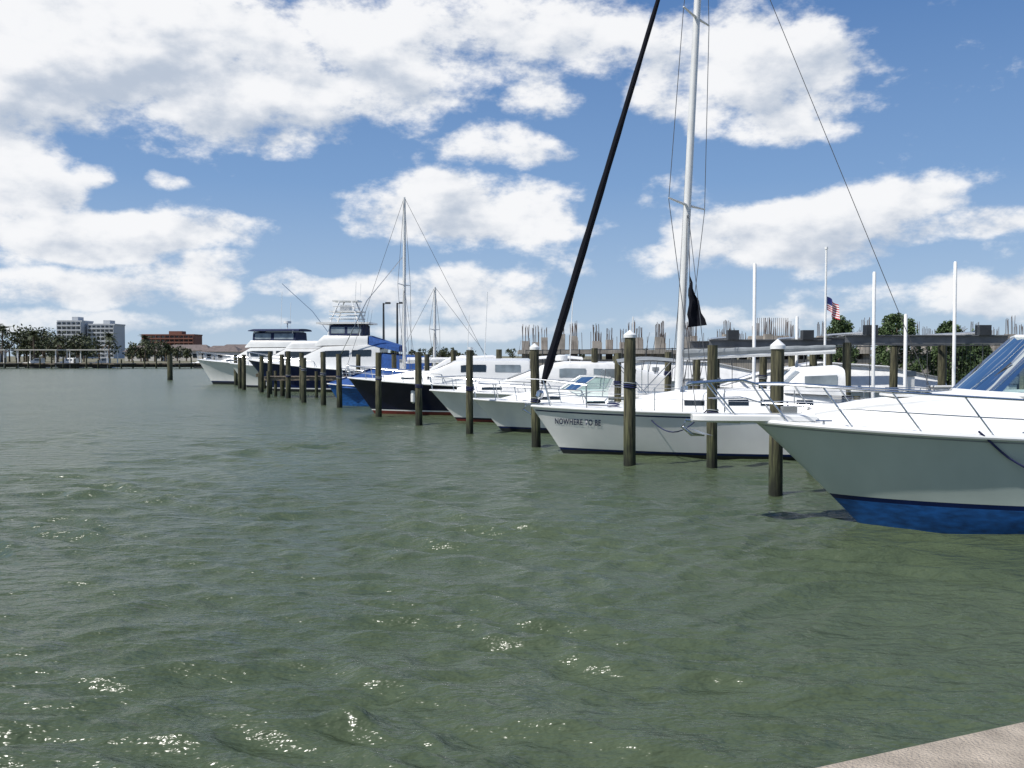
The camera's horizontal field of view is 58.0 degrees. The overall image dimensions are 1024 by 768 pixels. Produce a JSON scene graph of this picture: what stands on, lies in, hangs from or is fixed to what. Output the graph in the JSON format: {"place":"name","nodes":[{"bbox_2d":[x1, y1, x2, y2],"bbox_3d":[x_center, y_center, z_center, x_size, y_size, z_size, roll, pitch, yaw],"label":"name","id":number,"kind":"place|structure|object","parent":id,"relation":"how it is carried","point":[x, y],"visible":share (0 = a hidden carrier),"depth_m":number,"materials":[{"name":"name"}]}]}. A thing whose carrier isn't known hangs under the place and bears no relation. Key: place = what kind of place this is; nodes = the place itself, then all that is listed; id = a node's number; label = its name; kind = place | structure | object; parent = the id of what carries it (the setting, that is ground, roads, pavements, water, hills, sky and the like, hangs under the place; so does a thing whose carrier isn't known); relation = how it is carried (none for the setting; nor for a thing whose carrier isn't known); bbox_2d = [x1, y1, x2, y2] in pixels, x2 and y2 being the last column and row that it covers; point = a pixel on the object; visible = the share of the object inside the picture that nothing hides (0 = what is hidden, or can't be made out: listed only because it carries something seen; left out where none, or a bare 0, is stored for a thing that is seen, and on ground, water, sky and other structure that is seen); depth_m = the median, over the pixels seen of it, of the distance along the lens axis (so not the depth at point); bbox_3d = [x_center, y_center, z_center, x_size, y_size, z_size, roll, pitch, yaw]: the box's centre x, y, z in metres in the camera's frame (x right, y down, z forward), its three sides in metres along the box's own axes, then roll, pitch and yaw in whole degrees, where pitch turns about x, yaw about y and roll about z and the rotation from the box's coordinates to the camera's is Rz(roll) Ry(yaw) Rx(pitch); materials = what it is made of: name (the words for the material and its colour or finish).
{"place":"outdoors","nodes":[
{"label":"outdoors","id":0,"kind":"place"},
{"bbox_2d":[57,317,93,357],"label":"walls","id":1,"kind":"structure","parent":0,"point":[79,320],"depth_m":592.16,"materials":[{"name":"paint"}]},
{"bbox_2d":[56,322,81,357],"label":"balconies","id":2,"kind":"structure","parent":1,"relation":"attached to","point":[67,329],"depth_m":589.86,"materials":[{"name":"paint"}]},
{"bbox_2d":[58,323,79,356],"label":"windows","id":3,"kind":"structure","parent":1,"relation":"attached to","point":[69,332],"depth_m":591.13,"materials":[{"name":"grey glass"}]},
{"bbox_2d":[87,320,124,357],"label":"building","id":4,"kind":"structure","parent":0,"point":[119,329],"depth_m":602.30,"materials":[{"name":"paint"}]},
{"bbox_2d":[87,325,114,357],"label":"balconies","id":5,"kind":"structure","parent":4,"relation":"attached to","point":[96,332],"depth_m":595.02,"materials":[{"name":"paint"}]},
{"bbox_2d":[89,326,112,356],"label":"windows","id":6,"kind":"structure","parent":4,"relation":"attached to","point":[99,335],"depth_m":596.18,"materials":[{"name":"grey glass"}]},
{"bbox_2d":[125,352,166,360],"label":"walls","id":7,"kind":"structure","parent":0,"point":[138,359],"depth_m":295.90,"materials":[{"name":"beige paint"}]},
{"bbox_2d":[141,331,202,344],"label":"walls","id":8,"kind":"structure","parent":0,"point":[197,339],"depth_m":690.40,"materials":[{"name":"brown brick"}]},
{"bbox_2d":[141,336,193,345],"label":"balconies","id":9,"kind":"structure","parent":8,"relation":"attached to","point":[174,338],"depth_m":688.92,"materials":[{"name":"brown concrete"}]},
{"bbox_2d":[144,336,192,344],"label":"windows","id":10,"kind":"structure","parent":8,"relation":"attached to","point":[172,340],"depth_m":690.26,"materials":[{"name":"black glass"}]},
{"bbox_2d":[171,351,202,360],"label":"walls","id":11,"kind":"structure","parent":0,"point":[199,353],"depth_m":305.88,"materials":[{"name":"beige paint"}]},
{"bbox_2d":[171,345,209,350],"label":"roof","id":12,"kind":"structure","parent":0,"point":[198,347],"depth_m":307.53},
{"bbox_2d":[224,344,246,348],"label":"roof","id":13,"kind":"structure","parent":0,"point":[241,346],"depth_m":348.71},
{"bbox_2d":[383,302,390,339],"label":"street lamp","id":14,"kind":"object","parent":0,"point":[384,320],"visible":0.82,"depth_m":73.32,"materials":[{"name":"metal"}]},
{"bbox_2d":[0,367,1023,767],"bbox_3d":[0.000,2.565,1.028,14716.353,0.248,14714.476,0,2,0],"label":"water","id":15,"kind":"structure","parent":0,"point":[198,569],"depth_m":9.85,"materials":[{"name":"green liquid"}]},
{"bbox_2d":[21,358,49,367],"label":"motorboat","id":16,"kind":"object","parent":15,"relation":"on","point":[35,360],"visible":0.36,"depth_m":198.76,"materials":[{"name":"white paint"}]},
{"bbox_2d":[54,358,83,367],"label":"motorboat","id":17,"kind":"object","parent":15,"relation":"on","point":[66,360],"visible":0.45,"depth_m":197.50,"materials":[{"name":"white paint"}]},
{"bbox_2d":[89,358,115,367],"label":"motorboat","id":18,"kind":"object","parent":15,"relation":"on","point":[102,360],"visible":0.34,"depth_m":199.85,"materials":[{"name":"white paint"}]},
{"bbox_2d":[0,349,214,367],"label":"marina dock","id":19,"kind":"object","parent":15,"relation":"on","point":[4,364],"visible":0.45,"depth_m":196.44,"materials":[{"name":"grey wood"}]},
{"bbox_2d":[167,355,172,379],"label":"piling","id":20,"kind":"object","parent":15,"relation":"in","point":[169,367],"visible":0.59,"depth_m":99.78,"materials":[{"name":"brown wood"}]},
{"bbox_2d":[234,355,237,384],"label":"piling","id":21,"kind":"object","parent":15,"relation":"in","point":[235,376],"visible":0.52,"depth_m":81.86,"materials":[{"name":"brown wood"}]},
{"bbox_2d":[238,357,241,388],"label":"piling","id":22,"kind":"object","parent":15,"relation":"in","point":[239,372],"visible":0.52,"depth_m":73.88,"materials":[{"name":"brown wood"}]},
{"bbox_2d":[242,355,245,389],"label":"piling","id":23,"kind":"object","parent":15,"relation":"in","point":[243,372],"visible":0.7,"depth_m":70.87,"materials":[{"name":"brown wood"}]},
{"bbox_2d":[196,305,311,383],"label":"motor yacht","id":24,"kind":"object","parent":15,"relation":"on","point":[266,341],"visible":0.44,"depth_m":83.70,"materials":[{"name":"white paint"}]},
{"bbox_2d":[256,372,265,388],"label":"finger dock","id":25,"kind":"object","parent":15,"relation":"on","point":[257,375],"visible":0.02,"depth_m":72.16,"materials":[{"name":"brown wood"}]},
{"bbox_2d":[259,356,263,391],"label":"piling","id":26,"kind":"object","parent":15,"relation":"in","point":[261,373],"visible":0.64,"depth_m":65.91,"materials":[{"name":"brown wood"}]},
{"bbox_2d":[268,352,271,393],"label":"piling","id":27,"kind":"object","parent":15,"relation":"in","point":[270,361],"visible":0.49,"depth_m":62.87,"materials":[{"name":"brown wood"}]},
{"bbox_2d":[229,341,319,387],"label":"motor yacht","id":28,"kind":"object","parent":15,"relation":"on","point":[295,348],"visible":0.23,"depth_m":75.09,"materials":[{"name":"black paint"}]},
{"bbox_2d":[280,354,284,395],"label":"piling","id":29,"kind":"object","parent":15,"relation":"in","point":[282,386],"visible":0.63,"depth_m":59.88,"materials":[{"name":"brown wood"}]},
{"bbox_2d":[286,351,290,397],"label":"piling","id":30,"kind":"object","parent":15,"relation":"in","point":[288,374],"visible":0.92,"depth_m":56.88,"materials":[{"name":"brown wood"}]},
{"bbox_2d":[299,353,303,399],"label":"piling","id":31,"kind":"object","parent":15,"relation":"in","point":[301,355],"visible":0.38,"depth_m":54.92,"materials":[{"name":"brown wood"}]},
{"bbox_2d":[301,358,306,402],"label":"piling","id":32,"kind":"object","parent":15,"relation":"in","point":[303,381],"visible":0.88,"depth_m":51.41,"materials":[{"name":"brown wood"}]},
{"bbox_2d":[264,371,347,397],"bbox_3d":[-7.250,0.752,58.550,16.500,3.150,1.960,0,2,0],"label":"finger dock","id":33,"kind":"object","parent":15,"relation":"on","point":[275,377],"visible":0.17,"depth_m":57.76,"materials":[{"name":"brown wood"}]},
{"bbox_2d":[320,352,325,404],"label":"piling","id":34,"kind":"object","parent":15,"relation":"in","point":[323,376],"visible":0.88,"depth_m":48.92,"materials":[{"name":"brown wood"}]},
{"bbox_2d":[247,257,431,391],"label":"sport fishing boat","id":35,"kind":"object","parent":15,"relation":"on","point":[340,338],"visible":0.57,"depth_m":66.56,"materials":[{"name":"white paint"}]},
{"bbox_2d":[336,354,342,407],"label":"piling","id":36,"kind":"object","parent":15,"relation":"in","point":[339,378],"visible":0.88,"depth_m":46.41,"materials":[{"name":"brown wood"}]},
{"bbox_2d":[356,354,360,372],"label":"piling","id":37,"kind":"object","parent":15,"relation":"in","point":[358,359],"visible":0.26,"depth_m":59.88,"materials":[{"name":"brown wood"}]},
{"bbox_2d":[327,367,414,405],"bbox_3d":[-6.464,0.353,48.420,6.529,2.560,2.480,0,2,2],"label":"covered boat","id":38,"kind":"object","parent":15,"relation":"on","point":[351,395],"visible":0.27,"depth_m":47.80,"materials":[{"name":"blue paint"}]},
{"bbox_2d":[375,352,381,416],"bbox_3d":[-5.689,0.780,39.447,0.308,4.254,0.311,0,2,0],"label":"piling","id":39,"kind":"object","parent":15,"relation":"in","point":[378,394],"visible":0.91,"depth_m":39.31,"materials":[{"name":"brown wood"}]},
{"bbox_2d":[392,354,396,367],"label":"piling","id":40,"kind":"object","parent":15,"relation":"in","point":[394,363],"visible":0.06,"depth_m":54.85,"materials":[{"name":"brown wood"}]},
{"bbox_2d":[342,197,479,377],"bbox_3d":[-5.566,-4.886,55.512,9.532,12.605,3.130,0,2,2],"label":"sailboat","id":41,"kind":"object","parent":15,"relation":"on","point":[411,359],"visible":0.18,"depth_m":55.48,"materials":[{"name":"white paint"}]},
{"bbox_2d":[415,352,422,425],"bbox_3d":[-3.504,0.921,34.844,0.320,4.253,0.318,0,2,0],"label":"piling","id":42,"kind":"object","parent":15,"relation":"in","point":[418,389],"visible":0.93,"depth_m":34.73,"materials":[{"name":"brown wood"}]},
{"bbox_2d":[424,354,429,370],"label":"piling","id":43,"kind":"object","parent":15,"relation":"in","point":[426,363],"visible":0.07,"depth_m":49.87,"materials":[{"name":"brown wood"}]},
{"bbox_2d":[397,287,485,365],"bbox_3d":[-4.414,-2.627,61.810,8.027,7.707,2.640,0,2,2],"label":"sailboat","id":44,"kind":"object","parent":15,"relation":"on","point":[434,329],"visible":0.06,"depth_m":61.73,"materials":[{"name":"black paint"}]},
{"bbox_2d":[374,323,529,370],"bbox_3d":[-3.266,-1.216,53.322,9.532,5.401,3.190,0,2,2],"label":"motorboat","id":45,"kind":"object","parent":15,"relation":"on","point":[448,360],"visible":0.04,"depth_m":52.24,"materials":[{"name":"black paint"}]},
{"bbox_2d":[451,350,455,361],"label":"piling","id":46,"kind":"object","parent":15,"relation":"in","point":[453,355],"visible":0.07,"depth_m":46.87,"materials":[{"name":"brown wood"}]},
{"bbox_2d":[347,292,582,414],"bbox_3d":[-1.222,-1.110,41.559,12.532,5.901,3.990,0,2,3],"label":"motorboat","id":47,"kind":"object","parent":15,"relation":"on","point":[398,393],"visible":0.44,"depth_m":40.45,"materials":[{"name":"black paint"}]},
{"bbox_2d":[466,350,473,433],"bbox_3d":[-1.412,1.017,30.846,0.287,4.304,0.289,0,2,0],"label":"piling","id":48,"kind":"object","parent":15,"relation":"in","point":[469,391],"visible":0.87,"depth_m":30.74,"materials":[{"name":"brown wood"}]},
{"bbox_2d":[496,349,501,357],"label":"piling","id":49,"kind":"object","parent":15,"relation":"in","point":[498,353],"visible":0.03,"depth_m":41.87,"materials":[{"name":"brown wood"}]},
{"bbox_2d":[530,343,540,446],"bbox_3d":[0.680,1.068,26.456,0.355,4.467,0.333,0,2,0],"label":"piling","id":50,"kind":"object","parent":15,"relation":"in","point":[535,388],"visible":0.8,"depth_m":26.32,"materials":[{"name":"brown wood"}]},
{"bbox_2d":[429,299,664,422],"bbox_3d":[1.934,-0.704,36.414,10.432,5.401,3.390,0,2,2],"label":"cabin motorboat","id":51,"kind":"object","parent":15,"relation":"on","point":[453,400],"visible":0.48,"depth_m":35.32,"materials":[{"name":"white paint"}]},
{"bbox_2d":[473,317,707,432],"bbox_3d":[3.029,-0.059,31.658,8.832,4.401,3.040,0,2,3],"label":"motorboat","id":52,"kind":"object","parent":15,"relation":"on","point":[507,413],"visible":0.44,"depth_m":31.15,"materials":[{"name":"white paint"}]},
{"bbox_2d":[591,348,597,362],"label":"piling","id":53,"kind":"object","parent":15,"relation":"in","point":[594,355],"visible":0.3,"depth_m":35.37,"materials":[{"name":"brown wood"}]},
{"bbox_2d":[613,353,621,401],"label":"piling","id":54,"kind":"object","parent":15,"relation":"in","point":[617,384],"visible":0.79,"depth_m":31.39,"materials":[{"name":"brown wood"}]},
{"bbox_2d":[623,330,636,465],"bbox_3d":[2.785,1.083,21.832,0.334,4.717,0.329,0,2,0],"label":"piling","id":55,"kind":"object","parent":15,"relation":"in","point":[629,435],"visible":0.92,"depth_m":21.72,"materials":[{"name":"brown wood"}]},
{"bbox_2d":[664,352,671,390],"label":"piling","id":56,"kind":"object","parent":15,"relation":"in","point":[667,383],"visible":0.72,"depth_m":34.88,"materials":[{"name":"brown wood"}]},
{"bbox_2d":[623,360,751,390],"bbox_3d":[6.884,0.276,44.372,9.032,2.960,3.090,0,2,2],"label":"covered boat","id":57,"kind":"object","parent":15,"relation":"on","point":[726,371],"visible":0.03,"depth_m":43.26,"materials":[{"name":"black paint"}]},
{"bbox_2d":[706,345,718,467],"bbox_3d":[4.650,1.276,21.436,0.286,4.353,0.287,0,2,0],"label":"piling","id":58,"kind":"object","parent":15,"relation":"in","point":[711,440],"visible":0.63,"depth_m":21.33,"materials":[{"name":"brown wood"}]},
{"bbox_2d":[717,358,720,388],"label":"piling","id":59,"kind":"object","parent":15,"relation":"in","point":[718,376],"visible":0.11,"depth_m":29.69,"materials":[{"name":"brown wood"}]},
{"bbox_2d":[522,0,948,460],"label":"sailboat","id":60,"kind":"object","parent":15,"relation":"on","point":[592,427],"visible":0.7,"depth_m":24.14,"materials":[{"name":"white paint"}]},
{"bbox_2d":[684,399,812,405],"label":"cabin windows","id":61,"kind":"structure","parent":60,"relation":"in","point":[686,402],"depth_m":23.52,"materials":[{"name":"black glass"}]},
{"bbox_2d":[823,247,839,365],"bbox_3d":[8.694,-1.568,25.163,0.418,4.310,0.139,0,2,0],"label":"flagpole","id":62,"kind":"object","parent":60,"relation":"attached to","point":[831,306],"visible":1,"depth_m":25.15,"materials":[{"name":"white metal"}]},
{"bbox_2d":[752,263,755,387],"bbox_3d":[7.200,-0.411,27.595,0.095,6.350,0.290,0,2,0],"label":"guide pole","id":63,"kind":"object","parent":15,"relation":"in","point":[754,329],"visible":0.62,"depth_m":27.42,"materials":[{"name":"white plastic"}]},
{"bbox_2d":[689,330,830,389],"bbox_3d":[8.300,0.434,31.408,3.900,4.430,3.500,0,2,0],"label":"boat lift","id":64,"kind":"object","parent":15,"relation":"in","point":[730,339],"visible":0.46,"depth_m":29.76,"materials":[{"name":"silver metal"}]},
{"bbox_2d":[758,356,767,388],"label":"piling","id":65,"kind":"object","parent":15,"relation":"in","point":[762,377],"visible":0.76,"depth_m":30.88,"materials":[{"name":"brown wood"}]},
{"bbox_2d":[768,339,785,496],"bbox_3d":[4.964,1.369,17.339,0.297,4.416,0.300,0,2,0],"label":"piling","id":66,"kind":"object","parent":15,"relation":"in","point":[775,477],"visible":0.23,"depth_m":17.24,"materials":[{"name":"brown wood"}]},
{"bbox_2d":[795,316,798,366],"bbox_3d":[9.300,0.232,30.316,0.095,4.900,0.290,0,2,0],"label":"guide pole","id":67,"kind":"object","parent":15,"relation":"in","point":[796,333],"visible":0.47,"depth_m":30.14,"materials":[{"name":"white plastic"}]},
{"bbox_2d":[826,349,832,365],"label":"piling","id":68,"kind":"object","parent":15,"relation":"in","point":[829,357],"visible":0.01,"depth_m":29.67,"materials":[{"name":"brown wood"}]},
{"bbox_2d":[720,361,946,399],"bbox_3d":[11.286,0.637,33.295,8.028,2.910,2.880,0,2,2],"label":"covered boat","id":69,"kind":"object","parent":15,"relation":"on","point":[859,375],"visible":0.18,"depth_m":32.27,"materials":[{"name":"white paint"}]},
{"bbox_2d":[842,343,851,398],"bbox_3d":[10.006,1.014,27.637,0.308,4.503,0.308,0,2,0],"label":"piling","id":70,"kind":"object","parent":15,"relation":"in","point":[846,359],"visible":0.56,"depth_m":27.49,"materials":[{"name":"brown wood"}]},
{"bbox_2d":[681,335,1023,533],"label":"cabin cruiser","id":71,"kind":"object","parent":15,"relation":"on","point":[951,461],"visible":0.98,"depth_m":13.51,"materials":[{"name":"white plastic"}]},
{"bbox_2d":[868,272,875,398],"bbox_3d":[10.750,-0.286,27.599,0.095,6.100,0.290,0,2,0],"label":"guide pole","id":72,"kind":"object","parent":15,"relation":"in","point":[873,330],"visible":0.64,"depth_m":27.43,"materials":[{"name":"white plastic"}]},
{"bbox_2d":[889,347,898,390],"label":"piling","id":73,"kind":"object","parent":15,"relation":"in","point":[893,378],"visible":0.25,"depth_m":30.40,"materials":[{"name":"brown wood"}]},
{"bbox_2d":[903,314,907,388],"bbox_3d":[11.700,0.339,27.618,0.095,4.850,0.290,0,2,0],"label":"guide pole","id":74,"kind":"object","parent":15,"relation":"in","point":[905,354],"visible":0.47,"depth_m":27.45,"materials":[{"name":"white plastic"}]},
{"bbox_2d":[809,325,1008,397],"bbox_3d":[12.500,0.434,29.757,4.900,4.530,4.000,0,2,0],"label":"boat lift","id":75,"kind":"object","parent":15,"relation":"in","point":[982,334],"visible":0.51,"depth_m":27.86,"materials":[{"name":"silver metal"}]},
{"bbox_2d":[952,261,956,386],"bbox_3d":[13.150,-0.436,27.595,0.095,6.400,0.290,0,2,0],"label":"guide pole","id":76,"kind":"object","parent":15,"relation":"in","point":[954,323],"visible":0.62,"depth_m":27.42,"materials":[{"name":"white plastic"}]},
{"bbox_2d":[0,356,1023,388],"bbox_3d":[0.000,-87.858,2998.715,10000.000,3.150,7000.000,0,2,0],"label":"ground","id":77,"kind":"structure","parent":0,"point":[114,360],"depth_m":268.72,"materials":[{"name":"grey concrete"}]},
{"bbox_2d":[0,325,12,361],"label":"palm tree","id":78,"kind":"object","parent":77,"relation":"on","point":[3,329],"visible":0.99,"depth_m":231.67,"materials":[{"name":"green plant"}]},
{"bbox_2d":[24,330,42,358],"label":"palm tree","id":79,"kind":"object","parent":77,"relation":"on","point":[32,335],"visible":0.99,"depth_m":235.65,"materials":[{"name":"green plant"}]},
{"bbox_2d":[48,334,67,361],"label":"palm tree","id":80,"kind":"object","parent":77,"relation":"on","point":[57,339],"visible":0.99,"depth_m":237.69,"materials":[{"name":"green plant"}]},
{"bbox_2d":[99,332,117,357],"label":"palm tree","id":81,"kind":"object","parent":77,"relation":"on","point":[109,337],"visible":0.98,"depth_m":249.33,"materials":[{"name":"green plant"}]},
{"bbox_2d":[138,334,151,361],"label":"palm tree","id":82,"kind":"object","parent":77,"relation":"on","point":[146,339],"visible":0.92,"depth_m":261.69,"materials":[{"name":"green plant"}]},
{"bbox_2d":[203,352,239,359],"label":"walls","id":83,"kind":"structure","parent":77,"relation":"on","point":[224,354],"depth_m":300.85,"materials":[{"name":"paint"}]},
{"bbox_2d":[207,354,232,357],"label":"windows","id":84,"kind":"structure","parent":83,"relation":"attached to","point":[209,355],"depth_m":300.78,"materials":[{"name":"grey glass"}]},
{"bbox_2d":[201,346,241,351],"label":"roof","id":85,"kind":"structure","parent":83,"relation":"on","point":[223,349],"depth_m":301.86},
{"bbox_2d":[0,324,750,361],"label":"distant trees","id":86,"kind":"object","parent":77,"relation":"on","point":[77,341],"visible":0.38,"depth_m":254.36,"materials":[{"name":"green plant"}]},
{"bbox_2d":[396,302,402,353],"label":"street lamp","id":87,"kind":"object","parent":77,"relation":"on","point":[397,323],"visible":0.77,"depth_m":74.82,"materials":[{"name":"metal"}]},
{"bbox_2d":[526,344,1001,384],"bbox_3d":[11.000,-0.901,46.244,0.080,1.900,44.346,-1,2,-27],"label":"fence","id":88,"kind":"object","parent":77,"relation":"on","point":[622,349],"visible":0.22,"depth_m":40.90,"materials":[{"name":"metal"}]},
{"bbox_2d":[820,315,859,363],"bbox_3d":[17.023,-1.675,47.986,2.029,3.840,1.941,1,2,27],"label":"cedar tree","id":89,"kind":"object","parent":77,"relation":"on","point":[841,325],"visible":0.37,"depth_m":47.68,"materials":[{"name":"green plant"}]},
{"bbox_2d":[868,313,929,372],"bbox_3d":[15.613,-1.247,37.540,2.516,3.318,2.587,0,2,0],"label":"cedar tree","id":90,"kind":"object","parent":77,"relation":"on","point":[889,327],"visible":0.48,"depth_m":37.16,"materials":[{"name":"green plant"}]},
{"bbox_2d":[817,722,1023,767],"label":"seawall","id":91,"kind":"object","parent":77,"relation":"on","point":[1001,747],"depth_m":3.71,"materials":[{"name":"concrete"}]},
{"bbox_2d":[923,320,978,384],"bbox_3d":[17.889,-1.041,37.759,2.186,3.200,1.904,0,2,0],"label":"cedar tree","id":92,"kind":"object","parent":77,"relation":"on","point":[947,327],"visible":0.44,"depth_m":37.56,"materials":[{"name":"green plant"}]},
{"bbox_2d":[964,328,992,373],"bbox_3d":[20.148,-0.998,39.982,1.485,2.864,1.751,-1,2,-21],"label":"cedar tree","id":93,"kind":"object","parent":77,"relation":"on","point":[988,351],"visible":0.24,"depth_m":39.58,"materials":[{"name":"green plant"}]},
{"bbox_2d":[0,0,1023,355],"label":"sky","id":94,"kind":"structure","parent":0,"point":[166,166],"materials":[{"name":"blue"}]},
{"bbox_2d":[652,367,658,373],"bbox_3d":[6.000,-0.175,38.612,0.260,1.065,0.260,0,2,0],"label":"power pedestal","id":95,"kind":"object","parent":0,"point":[654,368],"visible":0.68,"depth_m":38.47,"materials":[{"name":"white plastic"}]},
{"bbox_2d":[682,377,703,389],"bbox_3d":[7.400,0.040,38.609,1.160,0.625,0.560,0,2,0],"label":"dock box","id":96,"kind":"object","parent":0,"point":[687,379],"visible":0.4,"depth_m":38.37,"materials":[{"name":"white plastic"}]},
{"bbox_2d":[517,317,1023,375],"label":"unfinished building","id":97,"kind":"structure","parent":0,"point":[742,362],"depth_m":67.80,"materials":[{"name":"concrete"}]},
{"bbox_2d":[907,371,915,389],"bbox_3d":[12.200,0.137,28.317,0.260,1.065,0.260,0,2,0],"label":"power pedestal","id":98,"kind":"object","parent":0,"point":[911,378],"visible":0.56,"depth_m":28.21,"materials":[{"name":"white plastic"}]},
{"bbox_2d":[927,385,951,390],"bbox_3d":[13.400,0.352,28.314,1.160,0.625,0.560,0,2,0],"label":"dock box","id":99,"kind":"object","parent":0,"point":[947,387],"visible":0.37,"depth_m":28.07,"materials":[{"name":"white plastic"}]},
{"bbox_2d":[1006,377,1018,388],"bbox_3d":[11.000,0.376,20.421,0.260,1.065,0.260,0,2,0],"label":"power pedestal","id":100,"kind":"object","parent":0,"point":[1014,382],"visible":0.26,"depth_m":20.31,"materials":[{"name":"white plastic"}]}
]}

